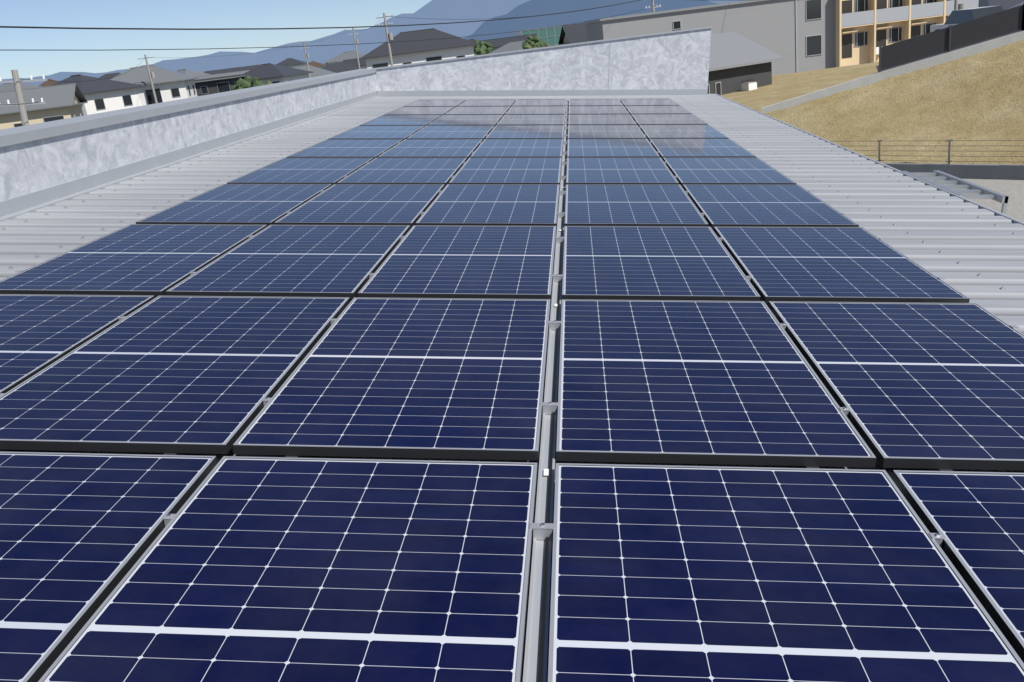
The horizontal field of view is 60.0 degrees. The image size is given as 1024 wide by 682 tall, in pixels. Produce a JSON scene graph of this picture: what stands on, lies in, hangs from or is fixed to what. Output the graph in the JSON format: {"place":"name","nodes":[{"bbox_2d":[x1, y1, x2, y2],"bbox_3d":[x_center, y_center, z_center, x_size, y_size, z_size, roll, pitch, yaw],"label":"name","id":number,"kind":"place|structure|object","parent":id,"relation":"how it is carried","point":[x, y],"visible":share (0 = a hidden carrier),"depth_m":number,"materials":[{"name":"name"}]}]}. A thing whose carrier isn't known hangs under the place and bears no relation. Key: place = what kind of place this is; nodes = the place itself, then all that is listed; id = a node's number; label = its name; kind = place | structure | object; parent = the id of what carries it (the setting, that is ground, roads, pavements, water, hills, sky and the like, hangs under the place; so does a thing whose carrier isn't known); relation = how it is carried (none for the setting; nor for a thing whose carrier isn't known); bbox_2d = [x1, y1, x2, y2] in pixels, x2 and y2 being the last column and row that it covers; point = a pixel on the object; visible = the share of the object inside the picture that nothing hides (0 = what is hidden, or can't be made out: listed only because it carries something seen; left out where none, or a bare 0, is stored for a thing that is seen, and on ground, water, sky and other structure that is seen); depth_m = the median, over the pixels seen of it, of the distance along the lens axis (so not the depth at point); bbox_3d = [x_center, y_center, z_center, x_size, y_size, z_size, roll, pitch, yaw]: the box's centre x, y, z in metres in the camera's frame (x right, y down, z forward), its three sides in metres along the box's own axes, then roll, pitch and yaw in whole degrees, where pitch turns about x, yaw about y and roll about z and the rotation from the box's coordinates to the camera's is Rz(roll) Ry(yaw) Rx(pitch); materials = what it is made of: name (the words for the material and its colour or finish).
{"place":"outdoors","nodes":[
{"label":"outdoors","id":0,"kind":"place"},
{"bbox_2d":[0,0,431,78],"label":"sky","id":1,"kind":"structure","parent":0,"point":[36,52],"materials":[{"name":"blue"}]},
{"bbox_2d":[0,0,737,85],"bbox_3d":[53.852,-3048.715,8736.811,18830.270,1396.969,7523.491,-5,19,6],"label":"mountain range","id":2,"kind":"structure","parent":0,"point":[439,11],"depth_m":9395.83,"materials":[{"name":"blue"}]},
{"bbox_2d":[0,0,748,104],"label":"overhead cables","id":3,"kind":"object","parent":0,"point":[294,28],"visible":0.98,"depth_m":43.19,"materials":[{"name":"black plastic"}]},
{"bbox_2d":[463,0,717,40],"bbox_3d":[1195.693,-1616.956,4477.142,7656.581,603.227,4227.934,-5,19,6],"label":"mountain range","id":4,"kind":"structure","parent":0,"point":[528,8],"depth_m":4356.63,"materials":[{"name":"blue"}]},
{"bbox_2d":[721,39,1023,164],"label":"embankment grass","id":5,"kind":"structure","parent":0,"point":[924,115],"depth_m":33.42,"materials":[{"name":"beige plant"}]},
{"bbox_2d":[584,0,978,75],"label":"grey apartment block","id":6,"kind":"structure","parent":5,"relation":"on","point":[802,35],"depth_m":77.41,"materials":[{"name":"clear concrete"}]},
{"bbox_2d":[761,31,1023,112],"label":"concrete path","id":7,"kind":"structure","parent":5,"relation":"on","point":[981,47],"depth_m":35.68,"materials":[{"name":"concrete"}]},
{"bbox_2d":[879,3,1023,71],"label":"fence","id":8,"kind":"object","parent":7,"relation":"on","point":[980,29],"visible":1,"depth_m":34.82,"materials":[{"name":"grey"}]},
{"bbox_2d":[876,30,1021,71],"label":"curb","id":9,"kind":"structure","parent":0,"point":[877,67],"depth_m":39.43,"materials":[{"name":"concrete"}]},
{"bbox_2d":[930,5,1003,31],"bbox_3d":[21.936,-15.105,42.356,1.920,1.450,4.200,-8,19,-4],"label":"parked car","id":10,"kind":"object","parent":9,"relation":"on","point":[955,17],"visible":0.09,"depth_m":41.58,"materials":[{"name":"white paint"}]},
{"bbox_2d":[903,162,1023,221],"bbox_3d":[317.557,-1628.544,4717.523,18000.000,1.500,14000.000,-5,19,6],"label":"ground","id":11,"kind":"structure","parent":0,"point":[1013,190],"depth_m":26.73,"materials":[{"name":"grey concrete"}]},
{"bbox_2d":[0,82,42,91],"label":"house","id":12,"kind":"structure","parent":11,"relation":"on","point":[4,87],"depth_m":142.77,"materials":[{"name":"grey"}]},
{"bbox_2d":[0,70,46,125],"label":"utility pole","id":13,"kind":"object","parent":11,"relation":"on","point":[16,80],"visible":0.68,"depth_m":32.27,"materials":[{"name":"concrete"}]},
{"bbox_2d":[0,83,87,129],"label":"house","id":14,"kind":"structure","parent":11,"relation":"on","point":[64,101],"depth_m":83.35,"materials":[{"name":"grey"}]},
{"bbox_2d":[39,79,58,86],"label":"house","id":15,"kind":"structure","parent":11,"relation":"on","point":[48,83],"depth_m":162.18,"materials":[{"name":"brown"}]},
{"bbox_2d":[50,74,144,114],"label":"house","id":16,"kind":"structure","parent":11,"relation":"on","point":[103,95],"depth_m":100.31,"materials":[{"name":"grey paint"}]},
{"bbox_2d":[99,72,120,79],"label":"house","id":17,"kind":"structure","parent":11,"relation":"on","point":[108,76],"depth_m":245.27,"materials":[{"name":"grey"}]},
{"bbox_2d":[137,55,157,103],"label":"utility pole","id":18,"kind":"object","parent":11,"relation":"on","point":[151,75],"visible":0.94,"depth_m":106.96,"materials":[{"name":"concrete"}]},
{"bbox_2d":[110,65,198,105],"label":"house","id":19,"kind":"structure","parent":11,"relation":"on","point":[170,85],"depth_m":109.88,"materials":[{"name":"grey"}]},
{"bbox_2d":[176,69,210,79],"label":"house","id":20,"kind":"structure","parent":11,"relation":"on","point":[190,72],"depth_m":205.96,"materials":[{"name":"grey"}]},
{"bbox_2d":[194,74,245,95],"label":"house","id":21,"kind":"structure","parent":11,"relation":"on","point":[207,86],"depth_m":130.33,"materials":[{"name":"grey"}]},
{"bbox_2d":[195,70,249,79],"bbox_3d":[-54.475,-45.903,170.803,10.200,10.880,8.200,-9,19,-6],"label":"roof","id":22,"kind":"structure","parent":11,"relation":"on","point":[222,74],"depth_m":168.68,"materials":[{"name":"grey"}]},
{"bbox_2d":[204,64,261,74],"bbox_3d":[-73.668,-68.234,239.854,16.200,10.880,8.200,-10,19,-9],"label":"roof","id":23,"kind":"structure","parent":11,"relation":"on","point":[231,70],"depth_m":237.13,"materials":[{"name":"grey"}]},
{"bbox_2d":[231,75,272,90],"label":"tree","id":24,"kind":"object","parent":11,"relation":"on","point":[248,82],"visible":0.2,"depth_m":110.14,"materials":[{"name":"green plant"}]},
{"bbox_2d":[241,63,312,83],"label":"house","id":25,"kind":"structure","parent":11,"relation":"on","point":[270,72],"depth_m":136.49,"materials":[{"name":"grey"}]},
{"bbox_2d":[276,58,308,67],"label":"house","id":26,"kind":"structure","parent":11,"relation":"on","point":[290,62],"depth_m":275.55,"materials":[{"name":"grey"}]},
{"bbox_2d":[299,41,310,77],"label":"utility pole","id":27,"kind":"object","parent":11,"relation":"on","point":[306,54],"visible":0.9,"depth_m":157.87,"materials":[{"name":"concrete"}]},
{"bbox_2d":[293,65,334,76],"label":"house","id":28,"kind":"structure","parent":11,"relation":"on","point":[316,71],"depth_m":171.00,"materials":[{"name":"grey"}]},
{"bbox_2d":[308,61,324,67],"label":"house","id":29,"kind":"structure","parent":11,"relation":"on","point":[315,64],"depth_m":198.79,"materials":[{"name":"brown"}]},
{"bbox_2d":[321,62,365,72],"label":"house","id":30,"kind":"structure","parent":11,"relation":"on","point":[336,67],"depth_m":185.65,"materials":[{"name":"grey"}]},
{"bbox_2d":[323,51,365,63],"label":"house","id":31,"kind":"structure","parent":11,"relation":"on","point":[340,58],"depth_m":227.81,"materials":[{"name":"grey"}]},
{"bbox_2d":[347,28,359,68],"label":"utility pole","id":32,"kind":"object","parent":11,"relation":"on","point":[356,40],"visible":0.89,"depth_m":154.29,"materials":[{"name":"concrete"}]},
{"bbox_2d":[342,58,366,68],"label":"house","id":33,"kind":"structure","parent":11,"relation":"on","point":[354,62],"depth_m":215.84,"materials":[{"name":"grey"}]},
{"bbox_2d":[376,13,393,65],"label":"utility pole","id":34,"kind":"object","parent":11,"relation":"on","point":[389,36],"visible":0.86,"depth_m":93.57,"materials":[{"name":"concrete"}]},
{"bbox_2d":[360,28,478,68],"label":"house","id":35,"kind":"structure","parent":11,"relation":"on","point":[411,50],"depth_m":98.65,"materials":[{"name":"grey"}]},
{"bbox_2d":[473,39,493,55],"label":"tree","id":36,"kind":"object","parent":11,"relation":"on","point":[482,47],"visible":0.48,"depth_m":187.69,"materials":[{"name":"green plant"}]},
{"bbox_2d":[473,34,536,49],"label":"house","id":37,"kind":"structure","parent":11,"relation":"on","point":[497,43],"depth_m":192.51,"materials":[{"name":"grey"}]},
{"bbox_2d":[489,40,523,53],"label":"house","id":38,"kind":"structure","parent":11,"relation":"on","point":[513,45],"depth_m":179.10,"materials":[{"name":"grey"}]},
{"bbox_2d":[0,26,1023,681],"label":"roof","id":39,"kind":"structure","parent":11,"relation":"on","point":[642,358],"depth_m":3.47,"materials":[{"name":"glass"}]},
{"bbox_2d":[522,35,549,49],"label":"tree","id":40,"kind":"object","parent":11,"relation":"on","point":[530,42],"visible":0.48,"depth_m":159.46,"materials":[{"name":"green plant"}]},
{"bbox_2d":[515,24,570,45],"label":"netted scaffold building","id":41,"kind":"structure","parent":11,"relation":"on","point":[550,35],"depth_m":212.70,"materials":[{"name":"green"}]},
{"bbox_2d":[558,23,587,44],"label":"house","id":42,"kind":"structure","parent":11,"relation":"on","point":[573,33],"depth_m":120.75,"materials":[{"name":"grey"}]},
{"bbox_2d":[645,0,660,11],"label":"utility pole","id":43,"kind":"object","parent":11,"relation":"on","point":[653,9],"visible":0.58,"depth_m":85.08,"materials":[{"name":"concrete"}]},
{"bbox_2d":[707,32,782,94],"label":"charcoal building with acunits","id":44,"kind":"structure","parent":11,"relation":"on","point":[738,62],"depth_m":55.06,"materials":[{"name":"grey metal"}]},
{"bbox_2d":[883,163,1023,179],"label":"kerb wall","id":45,"kind":"structure","parent":11,"relation":"on","point":[993,171],"depth_m":29.42,"materials":[{"name":"concrete"}]},
{"bbox_2d":[831,139,1023,164],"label":"wire fence","id":46,"kind":"object","parent":45,"relation":"on","point":[949,146],"visible":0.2,"depth_m":29.70,"materials":[{"name":"grey metal"}]},
{"bbox_2d":[954,0,964,9],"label":"utility pole","id":47,"kind":"object","parent":11,"relation":"on","point":[957,6],"visible":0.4,"depth_m":59.19,"materials":[{"name":"concrete"}]},
{"bbox_2d":[978,0,1023,9],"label":"house","id":48,"kind":"structure","parent":11,"relation":"on","point":[1005,4],"depth_m":109.39,"materials":[{"name":"grey"}]}
]}

